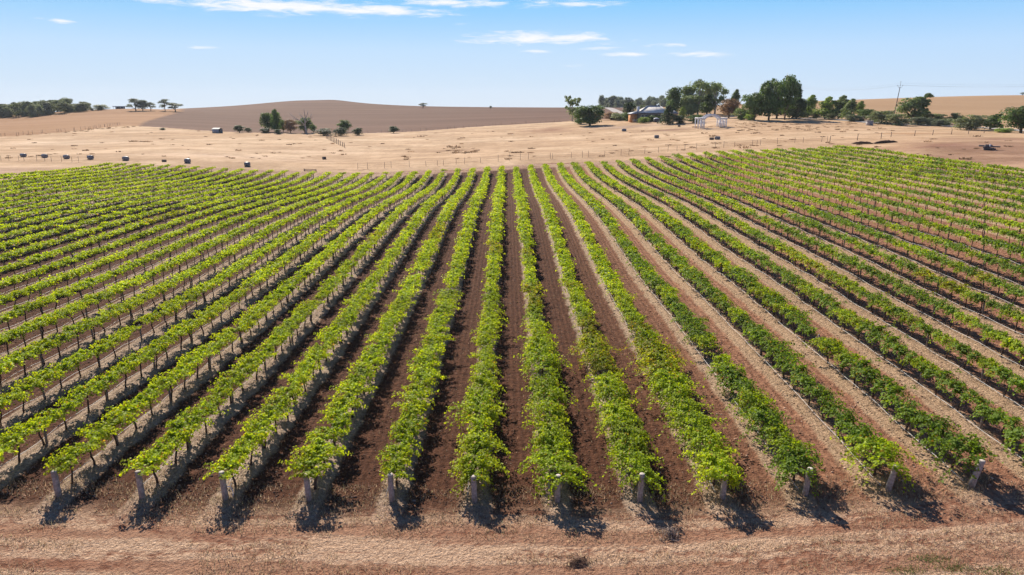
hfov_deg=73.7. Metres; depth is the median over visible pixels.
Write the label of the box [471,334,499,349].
grapevine
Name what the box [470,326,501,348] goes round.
grapevine
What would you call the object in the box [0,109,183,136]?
stubble field
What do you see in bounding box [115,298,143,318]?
grapevine
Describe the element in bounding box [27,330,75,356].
grapevine
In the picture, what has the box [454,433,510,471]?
grapevine
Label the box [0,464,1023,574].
headland straw
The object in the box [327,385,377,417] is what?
grapevine
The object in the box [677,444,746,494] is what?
grapevine
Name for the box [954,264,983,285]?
grapevine
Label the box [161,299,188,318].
grapevine
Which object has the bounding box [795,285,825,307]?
grapevine
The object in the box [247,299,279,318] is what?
grapevine
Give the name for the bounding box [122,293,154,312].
grapevine
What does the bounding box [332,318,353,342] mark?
grapevine
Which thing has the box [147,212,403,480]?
drip hose
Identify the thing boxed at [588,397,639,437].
grapevine
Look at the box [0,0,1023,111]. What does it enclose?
sky
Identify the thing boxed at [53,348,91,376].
grapevine
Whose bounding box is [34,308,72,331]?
grapevine
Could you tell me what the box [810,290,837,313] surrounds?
grapevine
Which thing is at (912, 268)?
grapevine
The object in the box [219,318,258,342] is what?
grapevine
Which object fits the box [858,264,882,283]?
grapevine
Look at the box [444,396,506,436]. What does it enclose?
grapevine
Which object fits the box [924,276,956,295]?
grapevine
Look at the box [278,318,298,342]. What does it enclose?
grapevine
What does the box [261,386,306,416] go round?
grapevine
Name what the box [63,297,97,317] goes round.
grapevine
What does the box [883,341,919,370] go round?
grapevine
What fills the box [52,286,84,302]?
grapevine
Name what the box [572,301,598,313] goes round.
grapevine
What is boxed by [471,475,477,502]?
end post
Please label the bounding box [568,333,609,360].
grapevine
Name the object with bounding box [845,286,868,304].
grapevine
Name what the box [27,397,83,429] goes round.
grapevine
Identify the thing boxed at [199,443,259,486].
grapevine
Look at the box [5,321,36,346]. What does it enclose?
grapevine
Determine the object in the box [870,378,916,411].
grapevine
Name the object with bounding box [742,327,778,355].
grapevine
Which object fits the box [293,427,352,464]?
grapevine
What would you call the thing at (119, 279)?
drip hose
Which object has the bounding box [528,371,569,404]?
grapevine
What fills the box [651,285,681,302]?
grapevine
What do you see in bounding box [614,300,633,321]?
grapevine
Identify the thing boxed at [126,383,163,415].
grapevine
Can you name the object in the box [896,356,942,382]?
grapevine
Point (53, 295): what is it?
grapevine
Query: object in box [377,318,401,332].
grapevine
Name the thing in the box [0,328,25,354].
grapevine
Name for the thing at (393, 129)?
tree
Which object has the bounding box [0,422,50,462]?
grapevine
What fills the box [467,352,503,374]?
grapevine
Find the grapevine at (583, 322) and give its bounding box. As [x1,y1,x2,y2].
[573,315,600,327]
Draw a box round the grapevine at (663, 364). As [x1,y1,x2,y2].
[625,356,695,390]
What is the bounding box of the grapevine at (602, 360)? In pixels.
[578,350,629,383]
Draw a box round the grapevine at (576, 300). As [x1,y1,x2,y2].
[562,297,592,309]
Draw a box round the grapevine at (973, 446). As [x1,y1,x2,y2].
[911,428,996,482]
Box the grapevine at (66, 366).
[28,359,77,387]
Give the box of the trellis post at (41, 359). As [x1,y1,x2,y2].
[39,351,43,365]
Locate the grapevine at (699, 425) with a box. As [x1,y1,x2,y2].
[655,405,733,457]
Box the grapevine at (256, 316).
[232,312,263,333]
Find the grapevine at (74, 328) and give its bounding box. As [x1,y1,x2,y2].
[62,319,99,346]
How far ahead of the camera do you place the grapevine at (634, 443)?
26.84 m
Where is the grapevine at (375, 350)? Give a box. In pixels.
[356,343,386,370]
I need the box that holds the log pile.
[979,144,1000,149]
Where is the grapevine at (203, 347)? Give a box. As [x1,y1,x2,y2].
[187,337,232,368]
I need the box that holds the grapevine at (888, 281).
[882,276,909,297]
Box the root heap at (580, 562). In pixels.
[557,552,596,574]
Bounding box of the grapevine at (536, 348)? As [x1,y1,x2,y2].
[523,342,564,372]
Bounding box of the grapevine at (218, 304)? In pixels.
[206,299,231,319]
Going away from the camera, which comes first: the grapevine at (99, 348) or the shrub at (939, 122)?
the grapevine at (99, 348)
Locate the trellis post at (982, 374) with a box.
[980,362,984,382]
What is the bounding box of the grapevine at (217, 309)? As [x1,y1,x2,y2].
[197,306,223,326]
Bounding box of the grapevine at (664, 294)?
[657,291,677,309]
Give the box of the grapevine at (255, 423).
[238,410,289,448]
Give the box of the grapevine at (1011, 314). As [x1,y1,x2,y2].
[996,309,1023,332]
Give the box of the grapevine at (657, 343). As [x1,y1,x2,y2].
[623,334,680,359]
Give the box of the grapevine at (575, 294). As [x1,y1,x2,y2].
[569,290,589,302]
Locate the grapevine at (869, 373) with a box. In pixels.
[849,364,897,397]
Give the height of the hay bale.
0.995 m
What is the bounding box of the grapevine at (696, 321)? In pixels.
[678,314,709,339]
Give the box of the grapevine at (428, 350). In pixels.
[410,342,445,367]
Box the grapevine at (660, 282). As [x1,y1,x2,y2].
[644,278,671,298]
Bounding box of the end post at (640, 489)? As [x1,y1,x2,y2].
[637,472,644,501]
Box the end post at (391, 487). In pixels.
[387,473,394,501]
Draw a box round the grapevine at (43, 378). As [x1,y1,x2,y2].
[8,369,65,398]
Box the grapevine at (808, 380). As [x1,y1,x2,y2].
[790,372,828,404]
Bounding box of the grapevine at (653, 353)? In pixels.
[630,346,684,373]
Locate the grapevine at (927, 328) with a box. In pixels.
[909,322,949,347]
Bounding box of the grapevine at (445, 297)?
[430,294,461,305]
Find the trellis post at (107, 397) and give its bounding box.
[105,387,108,400]
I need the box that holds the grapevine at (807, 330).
[793,317,819,341]
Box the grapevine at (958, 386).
[936,376,982,410]
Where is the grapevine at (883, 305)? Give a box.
[866,299,912,321]
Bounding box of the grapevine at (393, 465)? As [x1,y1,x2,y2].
[378,442,422,485]
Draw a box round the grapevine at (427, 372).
[407,360,449,386]
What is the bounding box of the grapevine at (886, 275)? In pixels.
[867,271,897,290]
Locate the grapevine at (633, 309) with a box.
[617,306,646,321]
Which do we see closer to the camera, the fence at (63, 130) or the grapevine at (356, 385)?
the grapevine at (356, 385)
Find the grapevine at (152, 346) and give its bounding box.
[139,340,176,367]
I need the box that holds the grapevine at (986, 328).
[972,321,1008,346]
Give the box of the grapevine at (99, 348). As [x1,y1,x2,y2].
[74,341,112,366]
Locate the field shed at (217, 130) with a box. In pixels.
[212,128,222,132]
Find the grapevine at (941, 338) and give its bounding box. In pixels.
[928,331,960,358]
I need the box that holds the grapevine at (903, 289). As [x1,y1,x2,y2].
[893,280,924,303]
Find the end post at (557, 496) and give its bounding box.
[554,474,560,502]
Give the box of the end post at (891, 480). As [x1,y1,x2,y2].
[885,464,898,491]
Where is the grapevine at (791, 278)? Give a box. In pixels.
[780,271,807,293]
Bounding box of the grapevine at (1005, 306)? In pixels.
[986,300,1020,324]
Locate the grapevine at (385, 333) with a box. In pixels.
[364,326,399,347]
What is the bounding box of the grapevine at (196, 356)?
[176,350,217,377]
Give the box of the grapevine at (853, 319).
[839,313,870,339]
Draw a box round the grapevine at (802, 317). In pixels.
[779,308,811,332]
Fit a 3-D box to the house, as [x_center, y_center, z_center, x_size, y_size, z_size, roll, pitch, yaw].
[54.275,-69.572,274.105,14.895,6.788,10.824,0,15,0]
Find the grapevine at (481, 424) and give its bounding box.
[457,411,495,447]
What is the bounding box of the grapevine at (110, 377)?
[80,370,119,400]
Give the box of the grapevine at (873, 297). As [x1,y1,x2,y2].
[855,290,890,313]
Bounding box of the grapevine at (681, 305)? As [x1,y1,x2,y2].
[667,301,691,323]
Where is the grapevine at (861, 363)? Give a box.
[837,352,881,384]
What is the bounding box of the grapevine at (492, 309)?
[477,302,500,317]
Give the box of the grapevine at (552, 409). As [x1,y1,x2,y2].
[522,396,567,429]
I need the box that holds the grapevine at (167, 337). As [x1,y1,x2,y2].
[143,331,178,357]
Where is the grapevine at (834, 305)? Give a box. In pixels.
[821,298,847,321]
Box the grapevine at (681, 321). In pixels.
[670,308,698,331]
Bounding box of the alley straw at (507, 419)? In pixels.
[1,263,1022,502]
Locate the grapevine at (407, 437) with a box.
[376,426,418,467]
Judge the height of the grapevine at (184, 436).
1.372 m
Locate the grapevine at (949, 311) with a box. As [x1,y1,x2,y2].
[937,303,962,327]
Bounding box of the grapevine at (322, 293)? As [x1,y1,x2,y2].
[311,289,334,307]
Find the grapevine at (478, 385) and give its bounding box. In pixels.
[465,371,506,398]
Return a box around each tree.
[126,98,141,110]
[134,99,147,110]
[146,102,155,110]
[158,99,169,110]
[166,102,182,111]
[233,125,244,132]
[258,112,272,131]
[270,109,281,129]
[279,120,284,130]
[282,119,298,132]
[289,112,312,133]
[295,117,313,132]
[337,120,352,130]
[388,126,398,132]
[564,95,580,120]
[572,105,604,125]
[622,102,636,112]
[657,105,675,123]
[664,86,683,111]
[678,84,697,107]
[678,95,703,115]
[678,106,686,118]
[684,79,714,114]
[699,92,719,113]
[705,81,729,113]
[716,98,741,117]
[731,89,741,108]
[741,92,766,119]
[754,78,788,119]
[770,106,789,117]
[775,73,801,119]
[786,85,808,117]
[786,97,809,118]
[805,94,819,115]
[812,96,838,118]
[827,95,848,118]
[837,98,857,119]
[855,101,865,115]
[856,109,875,115]
[895,93,934,118]
[946,113,963,124]
[982,114,1003,127]
[998,106,1023,132]
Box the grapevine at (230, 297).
[214,295,241,312]
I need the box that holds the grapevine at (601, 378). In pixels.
[581,370,629,404]
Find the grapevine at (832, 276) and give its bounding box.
[822,272,849,292]
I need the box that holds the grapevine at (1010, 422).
[984,407,1023,444]
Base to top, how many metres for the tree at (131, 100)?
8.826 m
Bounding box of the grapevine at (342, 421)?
[305,412,351,445]
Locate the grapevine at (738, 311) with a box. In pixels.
[723,306,749,322]
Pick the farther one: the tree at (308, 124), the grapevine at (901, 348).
the tree at (308, 124)
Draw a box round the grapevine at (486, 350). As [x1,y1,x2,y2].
[476,345,492,363]
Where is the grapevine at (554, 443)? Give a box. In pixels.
[523,425,572,473]
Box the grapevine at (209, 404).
[185,396,228,432]
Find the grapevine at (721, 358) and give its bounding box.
[702,351,744,379]
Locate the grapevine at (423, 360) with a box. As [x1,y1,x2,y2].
[406,353,441,374]
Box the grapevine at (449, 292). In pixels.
[432,288,462,299]
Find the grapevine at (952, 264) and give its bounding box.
[941,261,968,279]
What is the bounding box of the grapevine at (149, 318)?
[133,309,167,332]
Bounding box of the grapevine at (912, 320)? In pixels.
[893,312,932,337]
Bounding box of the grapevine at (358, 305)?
[338,300,368,314]
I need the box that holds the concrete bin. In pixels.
[866,120,873,125]
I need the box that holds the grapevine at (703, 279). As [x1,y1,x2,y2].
[693,275,712,292]
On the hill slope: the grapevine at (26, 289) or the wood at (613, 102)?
the wood at (613, 102)
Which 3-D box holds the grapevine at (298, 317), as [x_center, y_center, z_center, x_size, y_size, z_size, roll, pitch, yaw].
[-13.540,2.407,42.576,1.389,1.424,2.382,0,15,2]
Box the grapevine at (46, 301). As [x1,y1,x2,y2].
[25,296,55,314]
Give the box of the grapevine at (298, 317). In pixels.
[282,312,305,335]
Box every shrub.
[91,104,108,109]
[260,128,269,132]
[312,128,332,135]
[332,127,346,135]
[351,128,362,134]
[573,113,582,123]
[602,112,619,119]
[610,113,625,119]
[622,112,627,120]
[637,117,649,122]
[647,115,660,120]
[674,115,685,123]
[683,114,702,122]
[729,108,751,119]
[744,114,756,119]
[811,111,822,117]
[825,113,836,119]
[844,114,860,121]
[857,115,867,120]
[865,110,894,123]
[884,113,907,124]
[909,117,927,124]
[922,113,933,117]
[922,117,936,124]
[927,113,947,122]
[928,119,949,125]
[943,118,955,124]
[950,114,992,129]
[994,128,1017,132]
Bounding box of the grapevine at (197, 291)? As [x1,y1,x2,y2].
[182,287,207,306]
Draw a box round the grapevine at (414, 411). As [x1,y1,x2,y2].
[397,398,434,424]
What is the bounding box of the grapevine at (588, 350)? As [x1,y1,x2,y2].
[567,339,622,371]
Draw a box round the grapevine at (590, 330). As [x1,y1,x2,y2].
[577,323,601,338]
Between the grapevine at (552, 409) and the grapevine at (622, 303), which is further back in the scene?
the grapevine at (622, 303)
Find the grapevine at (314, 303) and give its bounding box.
[295,299,325,320]
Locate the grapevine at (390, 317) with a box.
[379,312,406,329]
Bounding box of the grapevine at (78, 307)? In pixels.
[54,303,86,323]
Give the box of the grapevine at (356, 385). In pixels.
[329,373,374,396]
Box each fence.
[0,122,119,134]
[0,156,78,160]
[326,134,344,147]
[357,136,827,168]
[381,119,558,132]
[830,128,999,139]
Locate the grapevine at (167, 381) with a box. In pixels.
[148,370,194,400]
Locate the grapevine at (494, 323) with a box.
[477,318,508,335]
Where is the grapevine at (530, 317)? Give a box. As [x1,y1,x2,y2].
[522,312,549,324]
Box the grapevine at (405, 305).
[386,300,415,321]
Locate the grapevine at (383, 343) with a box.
[361,337,391,352]
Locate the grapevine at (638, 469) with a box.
[599,443,670,501]
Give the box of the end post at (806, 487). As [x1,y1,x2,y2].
[802,467,812,495]
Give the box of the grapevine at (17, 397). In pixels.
[1,381,46,412]
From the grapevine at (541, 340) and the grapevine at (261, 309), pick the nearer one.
the grapevine at (541, 340)
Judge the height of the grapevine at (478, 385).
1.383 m
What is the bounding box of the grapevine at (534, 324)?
[520,319,548,335]
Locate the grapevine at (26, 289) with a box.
[11,285,46,300]
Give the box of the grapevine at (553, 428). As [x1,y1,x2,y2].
[522,414,571,456]
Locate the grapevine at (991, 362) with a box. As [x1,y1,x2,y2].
[964,357,1014,384]
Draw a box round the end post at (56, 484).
[51,469,61,497]
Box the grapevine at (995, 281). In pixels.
[980,276,1012,298]
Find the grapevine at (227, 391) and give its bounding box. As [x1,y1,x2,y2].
[197,387,234,415]
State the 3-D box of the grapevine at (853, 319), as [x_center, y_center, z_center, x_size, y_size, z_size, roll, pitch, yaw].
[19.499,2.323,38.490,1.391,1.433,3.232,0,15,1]
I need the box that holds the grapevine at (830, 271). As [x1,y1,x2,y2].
[814,269,837,286]
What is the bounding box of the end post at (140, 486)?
[135,470,145,498]
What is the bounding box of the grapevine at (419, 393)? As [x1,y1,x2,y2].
[391,385,438,410]
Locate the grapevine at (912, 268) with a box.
[899,262,926,281]
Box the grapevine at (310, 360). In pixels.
[293,351,332,379]
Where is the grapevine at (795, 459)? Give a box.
[753,434,825,497]
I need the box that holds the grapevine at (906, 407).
[886,394,934,431]
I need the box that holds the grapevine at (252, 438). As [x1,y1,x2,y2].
[222,425,278,465]
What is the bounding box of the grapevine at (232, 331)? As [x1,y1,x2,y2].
[211,325,250,348]
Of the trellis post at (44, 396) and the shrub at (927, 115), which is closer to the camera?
the trellis post at (44, 396)
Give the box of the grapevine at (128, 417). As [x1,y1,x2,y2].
[77,411,139,445]
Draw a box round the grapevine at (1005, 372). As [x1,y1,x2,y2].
[984,365,1023,396]
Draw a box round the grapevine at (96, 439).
[62,425,116,464]
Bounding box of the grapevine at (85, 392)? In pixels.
[57,373,121,412]
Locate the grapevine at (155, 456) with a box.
[115,439,185,483]
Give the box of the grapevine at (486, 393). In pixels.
[462,385,508,425]
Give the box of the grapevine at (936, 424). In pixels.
[905,407,967,447]
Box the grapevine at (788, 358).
[767,347,805,377]
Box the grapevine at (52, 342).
[17,339,61,364]
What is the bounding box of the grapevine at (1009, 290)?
[996,281,1023,303]
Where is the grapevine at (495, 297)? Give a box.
[481,294,503,307]
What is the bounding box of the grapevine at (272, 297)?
[263,292,287,313]
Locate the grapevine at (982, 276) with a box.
[966,271,997,290]
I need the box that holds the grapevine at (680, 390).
[648,381,705,419]
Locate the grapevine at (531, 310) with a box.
[525,304,544,318]
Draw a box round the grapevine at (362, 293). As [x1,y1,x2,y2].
[351,289,376,307]
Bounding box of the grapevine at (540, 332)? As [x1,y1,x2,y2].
[529,325,552,340]
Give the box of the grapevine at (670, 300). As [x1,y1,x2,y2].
[662,295,680,316]
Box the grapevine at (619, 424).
[595,409,659,455]
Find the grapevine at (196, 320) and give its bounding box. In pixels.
[167,318,206,340]
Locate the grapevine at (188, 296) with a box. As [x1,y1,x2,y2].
[165,292,200,312]
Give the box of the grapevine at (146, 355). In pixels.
[117,344,166,376]
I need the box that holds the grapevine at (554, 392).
[521,383,577,426]
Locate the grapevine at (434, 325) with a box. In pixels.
[427,319,445,332]
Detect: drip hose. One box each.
[0,176,413,466]
[0,186,326,310]
[1,182,364,353]
[1,185,375,382]
[1,218,254,329]
[2,185,312,293]
[2,193,378,416]
[10,183,300,276]
[52,182,423,489]
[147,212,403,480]
[545,174,715,492]
[571,188,797,488]
[575,171,872,476]
[599,179,962,480]
[603,167,1021,458]
[619,167,1022,407]
[648,164,1022,334]
[651,176,1013,361]
[661,161,1022,308]
[680,162,1023,286]
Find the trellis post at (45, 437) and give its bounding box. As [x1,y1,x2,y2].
[43,428,47,444]
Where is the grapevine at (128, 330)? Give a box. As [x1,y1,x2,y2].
[114,325,141,348]
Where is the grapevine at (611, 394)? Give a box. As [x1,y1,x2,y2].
[584,383,641,424]
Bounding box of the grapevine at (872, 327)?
[856,320,896,347]
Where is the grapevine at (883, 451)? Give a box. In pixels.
[829,433,927,492]
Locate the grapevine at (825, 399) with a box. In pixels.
[800,386,845,419]
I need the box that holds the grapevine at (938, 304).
[922,296,952,319]
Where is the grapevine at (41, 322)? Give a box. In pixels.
[26,314,62,338]
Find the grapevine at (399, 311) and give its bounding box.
[380,305,409,318]
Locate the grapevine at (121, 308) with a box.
[104,301,134,324]
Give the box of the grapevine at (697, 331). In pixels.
[682,322,717,348]
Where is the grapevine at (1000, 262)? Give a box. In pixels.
[986,256,1015,276]
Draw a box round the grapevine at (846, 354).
[814,344,866,372]
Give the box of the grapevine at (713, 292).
[700,286,725,306]
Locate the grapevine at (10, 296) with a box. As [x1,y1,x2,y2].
[1,290,32,304]
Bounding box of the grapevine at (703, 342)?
[684,334,725,352]
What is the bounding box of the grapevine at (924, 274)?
[911,266,944,287]
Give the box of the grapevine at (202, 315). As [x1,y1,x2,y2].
[182,310,220,333]
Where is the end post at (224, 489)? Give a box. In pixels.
[218,471,228,499]
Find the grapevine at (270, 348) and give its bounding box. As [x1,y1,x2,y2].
[246,343,274,369]
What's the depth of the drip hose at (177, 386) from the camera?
32.49 m
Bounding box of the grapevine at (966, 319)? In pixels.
[951,311,981,335]
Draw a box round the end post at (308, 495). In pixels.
[303,473,311,500]
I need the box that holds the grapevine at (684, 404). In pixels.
[654,392,716,431]
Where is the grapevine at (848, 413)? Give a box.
[823,401,862,437]
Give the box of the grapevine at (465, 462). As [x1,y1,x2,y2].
[447,452,509,496]
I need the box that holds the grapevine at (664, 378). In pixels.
[635,365,703,409]
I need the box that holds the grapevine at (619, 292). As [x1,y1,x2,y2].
[611,288,635,298]
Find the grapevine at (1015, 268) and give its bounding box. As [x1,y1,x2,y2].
[1003,261,1023,282]
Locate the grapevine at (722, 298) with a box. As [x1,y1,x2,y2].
[707,295,737,314]
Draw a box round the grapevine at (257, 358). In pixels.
[235,350,277,379]
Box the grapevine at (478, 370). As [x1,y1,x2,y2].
[469,359,502,385]
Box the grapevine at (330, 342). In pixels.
[305,334,343,359]
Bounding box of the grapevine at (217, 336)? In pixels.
[200,332,237,358]
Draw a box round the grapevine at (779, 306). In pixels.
[763,302,799,323]
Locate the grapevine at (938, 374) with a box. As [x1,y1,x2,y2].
[917,363,961,396]
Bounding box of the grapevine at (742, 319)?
[731,313,756,336]
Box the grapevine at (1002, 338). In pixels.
[979,330,1023,356]
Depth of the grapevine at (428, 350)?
37.00 m
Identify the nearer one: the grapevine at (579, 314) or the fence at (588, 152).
the grapevine at (579, 314)
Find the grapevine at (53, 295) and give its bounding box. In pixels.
[34,291,75,308]
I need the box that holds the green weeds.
[873,549,1018,574]
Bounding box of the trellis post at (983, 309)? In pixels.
[981,300,985,316]
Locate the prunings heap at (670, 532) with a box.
[650,523,685,545]
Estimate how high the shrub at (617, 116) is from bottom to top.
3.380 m
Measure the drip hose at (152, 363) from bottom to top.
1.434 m
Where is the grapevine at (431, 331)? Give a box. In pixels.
[420,326,453,341]
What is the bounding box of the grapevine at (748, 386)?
[729,375,760,405]
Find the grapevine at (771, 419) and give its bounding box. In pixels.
[734,404,795,444]
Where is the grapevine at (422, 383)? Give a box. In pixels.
[402,376,438,398]
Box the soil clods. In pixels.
[0,240,1023,503]
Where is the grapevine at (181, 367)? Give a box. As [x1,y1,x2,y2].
[163,358,201,388]
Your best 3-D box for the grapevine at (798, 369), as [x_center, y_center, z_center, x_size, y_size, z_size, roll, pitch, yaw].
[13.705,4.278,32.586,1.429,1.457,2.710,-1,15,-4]
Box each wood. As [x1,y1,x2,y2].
[0,98,90,117]
[598,95,667,107]
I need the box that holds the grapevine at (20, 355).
[0,341,54,374]
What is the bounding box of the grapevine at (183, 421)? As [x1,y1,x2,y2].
[165,407,211,449]
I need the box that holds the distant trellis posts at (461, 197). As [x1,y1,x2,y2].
[10,149,1009,232]
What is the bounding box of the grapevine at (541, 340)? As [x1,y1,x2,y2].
[514,333,558,361]
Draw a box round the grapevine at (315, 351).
[301,342,334,365]
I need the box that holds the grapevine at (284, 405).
[249,390,298,432]
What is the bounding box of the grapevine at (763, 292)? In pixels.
[747,288,780,308]
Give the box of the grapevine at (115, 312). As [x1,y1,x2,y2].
[77,308,120,332]
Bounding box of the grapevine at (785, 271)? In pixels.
[773,268,796,287]
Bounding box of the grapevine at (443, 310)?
[433,304,452,325]
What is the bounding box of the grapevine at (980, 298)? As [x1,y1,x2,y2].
[963,291,995,315]
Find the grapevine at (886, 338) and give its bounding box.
[871,330,909,359]
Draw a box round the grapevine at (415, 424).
[388,416,428,447]
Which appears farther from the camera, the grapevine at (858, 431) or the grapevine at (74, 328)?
the grapevine at (74, 328)
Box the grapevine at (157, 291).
[134,286,168,305]
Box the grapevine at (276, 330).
[268,326,290,350]
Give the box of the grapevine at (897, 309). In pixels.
[883,305,913,329]
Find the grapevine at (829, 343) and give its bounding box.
[802,337,849,362]
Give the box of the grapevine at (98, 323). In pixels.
[78,313,115,339]
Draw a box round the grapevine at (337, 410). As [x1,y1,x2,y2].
[318,398,361,429]
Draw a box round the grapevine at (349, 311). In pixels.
[337,306,358,327]
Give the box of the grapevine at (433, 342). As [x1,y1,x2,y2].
[414,333,450,348]
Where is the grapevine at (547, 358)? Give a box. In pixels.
[513,351,573,385]
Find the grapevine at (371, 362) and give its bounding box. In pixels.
[347,355,387,379]
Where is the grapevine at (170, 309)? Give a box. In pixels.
[146,303,180,325]
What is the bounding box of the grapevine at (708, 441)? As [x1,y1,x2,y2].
[674,426,740,470]
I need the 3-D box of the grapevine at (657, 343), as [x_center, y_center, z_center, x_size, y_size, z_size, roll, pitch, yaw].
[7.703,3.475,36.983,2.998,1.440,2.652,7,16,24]
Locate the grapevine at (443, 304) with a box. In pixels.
[435,299,461,311]
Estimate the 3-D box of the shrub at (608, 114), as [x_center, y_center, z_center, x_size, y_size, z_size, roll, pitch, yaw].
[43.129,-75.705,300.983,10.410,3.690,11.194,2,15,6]
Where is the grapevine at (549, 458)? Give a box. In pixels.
[515,442,599,504]
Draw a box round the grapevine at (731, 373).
[704,362,756,399]
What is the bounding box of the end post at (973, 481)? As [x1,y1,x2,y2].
[968,459,985,487]
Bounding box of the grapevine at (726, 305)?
[716,300,737,320]
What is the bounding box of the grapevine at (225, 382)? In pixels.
[207,367,257,402]
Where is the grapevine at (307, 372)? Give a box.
[287,362,315,391]
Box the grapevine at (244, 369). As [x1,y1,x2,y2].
[215,363,261,390]
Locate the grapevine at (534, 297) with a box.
[527,294,546,304]
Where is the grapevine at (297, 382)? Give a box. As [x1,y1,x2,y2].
[269,372,311,403]
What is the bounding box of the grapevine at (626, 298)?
[613,293,637,314]
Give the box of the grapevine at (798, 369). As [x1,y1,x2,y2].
[781,359,814,387]
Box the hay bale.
[184,158,190,162]
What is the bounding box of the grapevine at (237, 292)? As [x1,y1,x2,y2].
[227,287,250,306]
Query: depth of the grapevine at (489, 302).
45.58 m
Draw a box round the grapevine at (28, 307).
[12,300,44,321]
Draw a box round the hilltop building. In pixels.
[112,106,125,108]
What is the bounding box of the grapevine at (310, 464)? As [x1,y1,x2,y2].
[277,445,344,489]
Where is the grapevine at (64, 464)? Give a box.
[42,441,97,483]
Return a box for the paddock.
[0,116,1023,179]
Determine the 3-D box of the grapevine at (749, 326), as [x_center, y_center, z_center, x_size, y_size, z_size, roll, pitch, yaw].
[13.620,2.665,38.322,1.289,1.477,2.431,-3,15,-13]
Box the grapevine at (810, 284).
[792,279,817,300]
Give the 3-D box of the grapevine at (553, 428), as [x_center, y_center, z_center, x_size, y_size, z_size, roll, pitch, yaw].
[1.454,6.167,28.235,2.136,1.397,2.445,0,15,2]
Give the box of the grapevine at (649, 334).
[624,325,661,349]
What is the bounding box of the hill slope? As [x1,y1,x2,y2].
[635,95,1023,125]
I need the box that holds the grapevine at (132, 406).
[101,392,159,428]
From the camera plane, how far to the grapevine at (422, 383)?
32.66 m
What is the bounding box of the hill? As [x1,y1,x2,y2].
[138,100,633,132]
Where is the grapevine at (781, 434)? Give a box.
[748,420,814,459]
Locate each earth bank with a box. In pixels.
[851,141,872,143]
[873,140,896,143]
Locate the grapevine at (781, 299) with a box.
[761,293,793,315]
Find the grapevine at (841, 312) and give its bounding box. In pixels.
[825,308,860,330]
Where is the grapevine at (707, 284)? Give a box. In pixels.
[696,281,714,300]
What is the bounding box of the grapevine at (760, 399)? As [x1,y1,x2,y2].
[725,386,778,424]
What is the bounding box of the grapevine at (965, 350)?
[945,341,985,370]
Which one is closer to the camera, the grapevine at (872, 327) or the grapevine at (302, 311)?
the grapevine at (872, 327)
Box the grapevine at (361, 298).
[345,294,372,313]
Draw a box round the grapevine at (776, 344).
[753,337,794,365]
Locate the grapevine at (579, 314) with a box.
[570,310,595,330]
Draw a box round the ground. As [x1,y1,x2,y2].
[0,149,1023,574]
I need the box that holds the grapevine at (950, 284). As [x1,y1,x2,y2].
[937,279,972,300]
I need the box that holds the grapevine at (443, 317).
[425,312,453,333]
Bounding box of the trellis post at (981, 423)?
[979,407,985,430]
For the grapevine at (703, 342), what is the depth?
36.78 m
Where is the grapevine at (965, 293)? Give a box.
[941,286,987,308]
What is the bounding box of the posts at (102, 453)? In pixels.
[0,219,1023,507]
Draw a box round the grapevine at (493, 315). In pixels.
[479,310,504,324]
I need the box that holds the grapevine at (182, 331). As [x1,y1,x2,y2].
[159,322,199,348]
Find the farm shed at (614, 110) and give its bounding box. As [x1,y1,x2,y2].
[606,108,622,113]
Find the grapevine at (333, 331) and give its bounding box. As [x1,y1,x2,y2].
[315,326,349,351]
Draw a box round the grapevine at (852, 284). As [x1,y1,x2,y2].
[831,277,865,299]
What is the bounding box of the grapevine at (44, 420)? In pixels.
[7,408,64,444]
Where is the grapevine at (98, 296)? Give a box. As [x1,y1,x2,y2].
[71,291,114,310]
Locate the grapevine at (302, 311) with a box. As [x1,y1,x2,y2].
[288,305,317,327]
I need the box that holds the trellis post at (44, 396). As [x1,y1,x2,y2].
[41,386,45,399]
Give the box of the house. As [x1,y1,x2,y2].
[627,105,664,122]
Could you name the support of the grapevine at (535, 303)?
on the ground
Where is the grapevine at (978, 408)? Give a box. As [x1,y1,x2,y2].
[963,392,1009,424]
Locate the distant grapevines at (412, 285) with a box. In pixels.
[0,145,1023,465]
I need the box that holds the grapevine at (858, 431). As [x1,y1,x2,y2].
[834,415,881,452]
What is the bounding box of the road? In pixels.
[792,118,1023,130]
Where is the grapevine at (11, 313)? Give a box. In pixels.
[0,309,22,329]
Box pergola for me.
[695,114,727,128]
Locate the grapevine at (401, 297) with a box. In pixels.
[392,294,411,312]
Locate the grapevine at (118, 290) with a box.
[90,286,124,304]
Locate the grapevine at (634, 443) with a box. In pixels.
[605,429,657,480]
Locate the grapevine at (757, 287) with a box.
[737,280,775,301]
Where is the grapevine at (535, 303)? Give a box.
[523,299,539,308]
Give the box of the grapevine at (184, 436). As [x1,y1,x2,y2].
[144,423,203,463]
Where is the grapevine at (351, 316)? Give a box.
[330,312,357,334]
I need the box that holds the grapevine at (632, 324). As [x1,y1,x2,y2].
[625,319,662,335]
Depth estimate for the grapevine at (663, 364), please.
34.03 m
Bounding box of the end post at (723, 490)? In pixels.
[719,473,727,499]
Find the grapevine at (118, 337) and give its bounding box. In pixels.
[90,333,129,356]
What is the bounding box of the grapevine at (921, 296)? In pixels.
[904,289,937,312]
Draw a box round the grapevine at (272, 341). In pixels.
[256,332,291,358]
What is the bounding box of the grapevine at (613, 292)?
[604,283,628,301]
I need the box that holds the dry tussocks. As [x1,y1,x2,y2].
[5,121,1013,159]
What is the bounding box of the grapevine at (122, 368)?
[100,357,146,387]
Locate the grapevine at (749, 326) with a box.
[742,320,771,345]
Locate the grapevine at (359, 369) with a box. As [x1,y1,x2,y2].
[347,364,376,393]
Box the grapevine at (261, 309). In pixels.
[240,305,273,326]
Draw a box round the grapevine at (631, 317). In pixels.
[623,311,644,334]
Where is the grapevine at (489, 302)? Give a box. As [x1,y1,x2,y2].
[482,299,495,310]
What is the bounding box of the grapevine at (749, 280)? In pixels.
[737,275,758,295]

